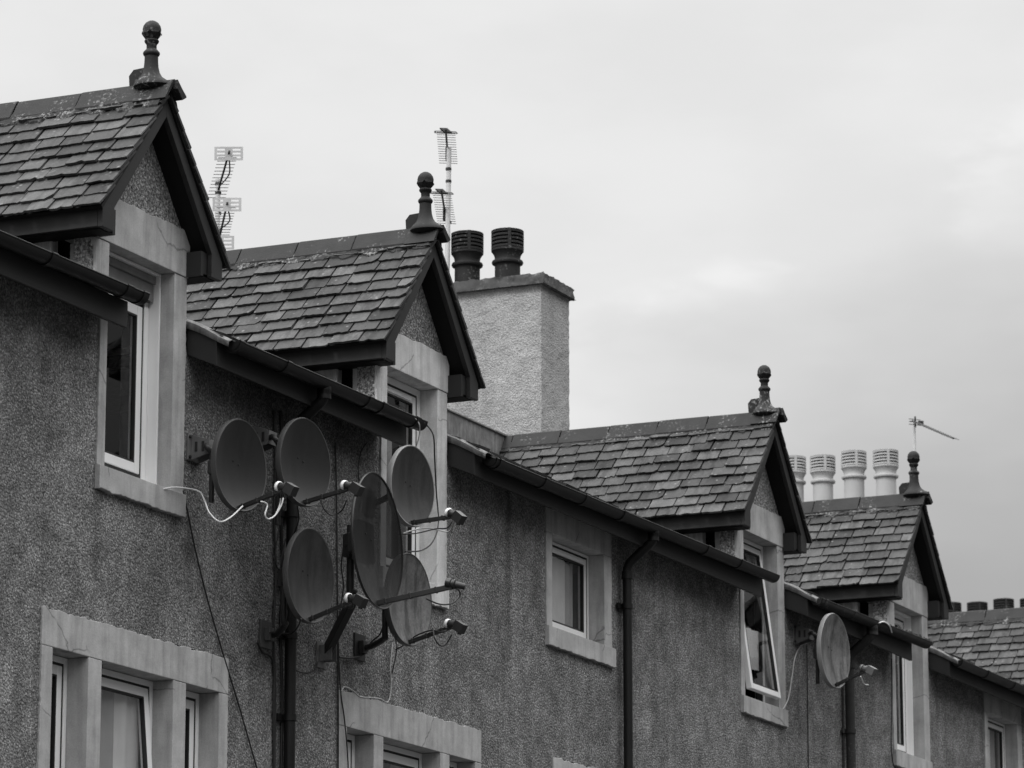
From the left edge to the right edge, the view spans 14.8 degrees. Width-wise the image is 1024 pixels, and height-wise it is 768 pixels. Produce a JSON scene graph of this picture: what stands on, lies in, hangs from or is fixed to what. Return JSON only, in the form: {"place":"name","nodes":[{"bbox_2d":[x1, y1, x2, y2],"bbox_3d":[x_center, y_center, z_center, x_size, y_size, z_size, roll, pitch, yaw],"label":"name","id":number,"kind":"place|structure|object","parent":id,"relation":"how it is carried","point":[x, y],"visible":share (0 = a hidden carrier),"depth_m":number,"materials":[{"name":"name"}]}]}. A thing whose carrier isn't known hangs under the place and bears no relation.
{"place":"outdoors","nodes":[
{"label":"outdoors","id":0,"kind":"place"},
{"bbox_2d":[0,0,1023,611],"label":"sky","id":1,"kind":"structure","parent":0,"point":[826,195],"materials":[{"name":"grey"}]},
{"label":"ground","id":2,"kind":"structure","parent":0,"visible":0},
{"bbox_2d":[0,20,1023,767],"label":"terraced building","id":3,"kind":"structure","parent":2,"relation":"on","point":[646,594],"depth_m":26.05,"materials":[{"name":"paint"}]},
{"bbox_2d":[50,655,67,767],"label":"window","id":4,"kind":"structure","parent":3,"relation":"in","point":[57,736],"depth_m":21.70,"materials":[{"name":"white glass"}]},
{"bbox_2d":[99,668,152,767],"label":"window","id":5,"kind":"structure","parent":3,"relation":"in","point":[126,700],"depth_m":22.43,"materials":[{"name":"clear glass"}]},
{"bbox_2d":[104,251,160,483],"bbox_3d":[-2.278,-0.079,22.671,0.140,1.296,0.755,-6,-14,24],"label":"window","id":6,"kind":"structure","parent":3,"relation":"in","point":[141,462],"depth_m":22.92,"materials":[{"name":"white plastic"}]},
{"bbox_2d":[185,691,198,767],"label":"window","id":7,"kind":"structure","parent":3,"relation":"in","point":[192,699],"depth_m":23.05,"materials":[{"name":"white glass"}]},
{"bbox_2d":[163,487,242,521],"bbox_3d":[-1.752,0.699,22.657,0.448,0.283,0.284,-8,-15,33],"label":"cable","id":8,"kind":"object","parent":3,"relation":"attached to","point":[213,517],"visible":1,"depth_m":22.60,"materials":[{"name":"white plastic"}]},
{"bbox_2d":[183,490,257,767],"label":"cable","id":9,"kind":"object","parent":3,"relation":"attached to","point":[218,635],"visible":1,"depth_m":23.15,"materials":[{"name":"black plastic"}]},
{"bbox_2d":[208,147,242,249],"bbox_3d":[-2.371,-0.655,32.286,0.297,2.559,0.632,1,-13,-4],"label":"television aerial","id":10,"kind":"object","parent":3,"relation":"attached to","point":[217,198],"visible":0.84,"depth_m":32.35,"materials":[{"name":"metal"}]},
{"bbox_2d":[186,419,298,511],"bbox_3d":[-1.549,0.471,22.879,0.753,0.550,0.439,-3,-13,12],"label":"satellite dish","id":11,"kind":"object","parent":3,"relation":"attached to","point":[233,453],"visible":1,"depth_m":22.91,"materials":[{"name":"metal"}]},
{"bbox_2d":[260,498,283,519],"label":"cable","id":12,"kind":"object","parent":11,"relation":"hanging from","point":[267,507],"visible":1,"depth_m":22.54,"materials":[{"name":"white plastic"}]},
{"bbox_2d":[257,642,274,767],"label":"cable","id":13,"kind":"object","parent":3,"relation":"attached to","point":[273,665],"visible":1,"depth_m":23.70,"materials":[{"name":"black rubber"}]},
{"bbox_2d":[272,410,276,767],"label":"cable","id":14,"kind":"object","parent":3,"relation":"attached to","point":[274,534],"visible":0.76,"depth_m":23.89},
{"bbox_2d":[274,493,281,570],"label":"cable","id":15,"kind":"object","parent":3,"relation":"attached to","point":[277,541],"visible":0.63,"depth_m":23.92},
{"bbox_2d":[278,568,280,586],"bbox_3d":[-1.376,1.185,23.983,0.055,0.110,0.120,-6,-14,24],"label":"junction box","id":16,"kind":"object","parent":3,"relation":"attached to","point":[279,585],"visible":0.09,"depth_m":23.93,"materials":[{"name":"black plastic"}]},
{"bbox_2d":[279,410,283,767],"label":"cable","id":17,"kind":"object","parent":3,"relation":"attached to","point":[280,647],"visible":0.56,"depth_m":23.85,"materials":[{"name":"black plastic"}]},
{"bbox_2d":[277,538,287,637],"bbox_3d":[-1.392,1.233,23.869,0.056,0.621,0.093,3,-13,-11],"label":"cable","id":18,"kind":"object","parent":3,"relation":"attached to","point":[280,563],"visible":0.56,"depth_m":23.94,"materials":[{"name":"black rubber"}]},
{"bbox_2d":[293,506,298,534],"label":"cable","id":19,"kind":"object","parent":3,"relation":"attached to","point":[298,520],"visible":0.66,"depth_m":23.83,"materials":[{"name":"black plastic"}]},
{"bbox_2d":[296,661,317,673],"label":"cable","id":20,"kind":"object","parent":3,"relation":"attached to","point":[308,672],"visible":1,"depth_m":24.18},
{"bbox_2d":[251,417,364,525],"bbox_3d":[-1.225,0.517,23.585,0.769,0.643,0.444,-2,-13,8],"label":"satellite dish","id":21,"kind":"object","parent":3,"relation":"attached to","point":[302,460],"visible":0.95,"depth_m":23.61,"materials":[{"name":"metal"}]},
{"bbox_2d":[319,499,346,515],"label":"cable","id":22,"kind":"object","parent":21,"relation":"attached to","point":[332,514],"visible":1,"depth_m":23.45,"materials":[{"name":"black plastic"}]},
{"bbox_2d":[259,528,368,649],"bbox_3d":[-1.214,1.198,23.513,0.828,0.687,0.427,-23,-26,60],"label":"satellite dish","id":23,"kind":"object","parent":3,"relation":"attached to","point":[307,580],"visible":1,"depth_m":23.53,"materials":[{"name":"metal"}]},
{"bbox_2d":[269,618,301,634],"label":"cable","id":24,"kind":"object","parent":23,"relation":"attached to","point":[293,631],"visible":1,"depth_m":23.58,"materials":[{"name":"grey plastic"}]},
{"bbox_2d":[335,443,338,767],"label":"cable","id":25,"kind":"object","parent":3,"relation":"attached to","point":[337,611],"visible":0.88,"depth_m":24.63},
{"bbox_2d":[339,550,343,613],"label":"cable","id":26,"kind":"object","parent":3,"relation":"attached to","point":[342,580],"visible":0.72,"depth_m":24.59,"materials":[{"name":"black plastic"}]},
{"bbox_2d":[338,641,348,767],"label":"cable","id":27,"kind":"object","parent":3,"relation":"attached to","point":[343,713],"visible":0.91,"depth_m":24.53,"materials":[{"name":"black plastic"}]},
{"bbox_2d":[347,734,354,767],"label":"window","id":28,"kind":"structure","parent":3,"relation":"in","point":[350,738],"depth_m":24.92,"materials":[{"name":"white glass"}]},
{"bbox_2d":[339,650,368,658],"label":"cable","id":29,"kind":"object","parent":3,"relation":"attached to","point":[361,655],"visible":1,"depth_m":24.73,"materials":[{"name":"black plastic"}]},
{"bbox_2d":[358,442,366,480],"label":"cable","id":30,"kind":"object","parent":3,"relation":"attached to","point":[359,460],"visible":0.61,"depth_m":25.09,"materials":[{"name":"black plastic"}]},
{"bbox_2d":[341,642,392,702],"bbox_3d":[-0.915,1.790,24.927,0.009,0.413,0.726,-6,-14,24],"label":"cable","id":31,"kind":"object","parent":3,"relation":"attached to","point":[390,683],"visible":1,"depth_m":25.16,"materials":[{"name":"grey plastic"}]},
{"bbox_2d":[316,472,465,669],"bbox_3d":[-0.779,1.137,24.204,0.749,1.146,0.893,5,-14,-21],"label":"satellite dish","id":32,"kind":"object","parent":3,"relation":"attached to","point":[372,546],"visible":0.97,"depth_m":24.18,"materials":[{"name":"metal"}]},
{"bbox_2d":[426,587,460,604],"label":"cable","id":33,"kind":"object","parent":32,"relation":"attached to","point":[448,603],"visible":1,"depth_m":23.91,"materials":[{"name":"grey plastic"}]},
{"bbox_2d":[383,743,421,767],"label":"window","id":34,"kind":"structure","parent":3,"relation":"in","point":[393,757],"depth_m":25.56,"materials":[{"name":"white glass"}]},
{"bbox_2d":[387,376,419,558],"bbox_3d":[-0.815,0.622,25.860,0.128,1.326,0.755,-6,-14,24],"label":"window","id":35,"kind":"structure","parent":3,"relation":"in","point":[397,390],"depth_m":26.07,"materials":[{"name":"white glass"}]},
{"bbox_2d":[353,553,467,661],"bbox_3d":[-0.659,1.377,24.658,0.447,0.639,0.845,7,-14,-28],"label":"satellite dish","id":36,"kind":"object","parent":3,"relation":"attached to","point":[405,621],"visible":0.75,"depth_m":24.70,"materials":[{"name":"metal"}]},
{"bbox_2d":[392,634,396,672],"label":"cable","id":37,"kind":"object","parent":36,"relation":"attached to","point":[395,654],"visible":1,"depth_m":24.90,"materials":[{"name":"black rubber"}]},
{"bbox_2d":[396,630,446,649],"bbox_3d":[-0.551,1.585,24.516,0.069,0.095,0.482,11,-16,-39],"label":"cable","id":38,"kind":"object","parent":36,"relation":"attached to","point":[422,633],"visible":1,"depth_m":24.52,"materials":[{"name":"grey plastic"}]},
{"bbox_2d":[432,628,451,646],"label":"cable","id":39,"kind":"object","parent":36,"relation":"hanging from","point":[437,642],"visible":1,"depth_m":24.33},
{"bbox_2d":[415,418,419,446],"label":"cable","id":40,"kind":"object","parent":3,"relation":"attached to","point":[419,433],"visible":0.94,"depth_m":25.28,"materials":[{"name":"grey plastic"}]},
{"bbox_2d":[405,422,438,551],"bbox_3d":[-0.553,0.716,25.398,0.074,0.905,0.907,-3,-13,11],"label":"cable","id":41,"kind":"object","parent":3,"relation":"attached to","point":[436,493],"visible":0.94,"depth_m":25.78,"materials":[{"name":"black plastic"}]},
{"bbox_2d":[386,445,466,526],"bbox_3d":[-0.668,0.675,24.804,0.415,0.561,0.997,6,-14,-25],"label":"satellite dish","id":42,"kind":"object","parent":3,"relation":"attached to","point":[410,481],"visible":0.91,"depth_m":24.74,"materials":[{"name":"metal"}]},
{"bbox_2d":[402,521,452,534],"bbox_3d":[-0.519,0.909,24.530,0.368,0.068,0.149,-4,-13,18],"label":"cable","id":43,"kind":"object","parent":42,"relation":"attached to","point":[427,530],"visible":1,"depth_m":24.56,"materials":[{"name":"grey plastic"}]},
{"bbox_2d":[404,521,454,533],"bbox_3d":[-0.484,0.903,24.580,0.357,0.067,0.163,-6,-14,24],"label":"cable","id":44,"kind":"object","parent":42,"relation":"attached to","point":[431,528],"visible":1,"depth_m":24.60,"materials":[{"name":"white plastic"}]},
{"bbox_2d":[430,128,457,271],"bbox_3d":[-0.575,-1.071,34.675,0.236,2.269,0.879,-1,-13,4],"label":"television aerial","id":45,"kind":"object","parent":3,"relation":"attached to","point":[446,214],"visible":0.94,"depth_m":34.77,"materials":[{"name":"metal"}]},
{"bbox_2d":[449,761,456,767],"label":"window","id":46,"kind":"structure","parent":3,"relation":"in","point":[451,764],"depth_m":26.26,"materials":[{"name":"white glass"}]},
{"bbox_2d":[552,542,588,638],"bbox_3d":[0.337,1.487,28.201,0.088,0.665,0.928,-6,-14,24],"label":"window","id":47,"kind":"structure","parent":3,"relation":"in","point":[562,571],"depth_m":28.39,"materials":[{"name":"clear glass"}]},
{"bbox_2d":[743,538,780,701],"bbox_3d":[1.922,1.890,31.499,0.226,1.326,0.755,-6,-14,24],"label":"window","id":48,"kind":"structure","parent":3,"relation":"in","point":[754,640],"depth_m":31.71,"materials":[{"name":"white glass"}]},
{"bbox_2d":[783,643,806,709],"bbox_3d":[2.288,2.372,32.000,0.030,0.629,0.577,-6,-14,24],"label":"cable","id":49,"kind":"object","parent":3,"relation":"attached to","point":[792,676],"visible":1,"depth_m":31.99,"materials":[{"name":"grey plastic"}]},
{"bbox_2d":[806,645,808,767],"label":"cable","id":50,"kind":"object","parent":3,"relation":"attached to","point":[807,704],"visible":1,"depth_m":32.26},
{"bbox_2d":[793,613,877,688],"bbox_3d":[2.586,2.164,31.878,0.443,0.614,0.833,5,-14,-20],"label":"satellite dish","id":51,"kind":"object","parent":3,"relation":"attached to","point":[831,653],"visible":1,"depth_m":31.90,"materials":[{"name":"metal"}]},
{"bbox_2d":[842,688,844,767],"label":"cable","id":52,"kind":"object","parent":3,"relation":"attached to","point":[843,756],"visible":1,"depth_m":33.00,"materials":[{"name":"grey plastic"}]},
{"bbox_2d":[891,659,895,767],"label":"cable","id":53,"kind":"object","parent":3,"relation":"attached to","point":[891,715],"visible":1,"depth_m":34.12,"materials":[{"name":"black rubber"}]},
{"bbox_2d":[894,609,913,755],"bbox_3d":[3.359,2.642,34.776,0.120,1.296,0.755,-6,-14,24],"label":"window","id":54,"kind":"structure","parent":3,"relation":"in","point":[905,687],"depth_m":35.03,"materials":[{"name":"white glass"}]},
{"bbox_2d":[909,416,958,450],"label":"television aerial","id":55,"kind":"object","parent":3,"relation":"attached to","point":[919,423],"visible":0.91,"depth_m":43.08,"materials":[{"name":"metal"}]},
{"bbox_2d":[988,718,1005,767],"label":"window","id":56,"kind":"structure","parent":3,"relation":"in","point":[995,726],"depth_m":37.40,"materials":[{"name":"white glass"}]}
]}

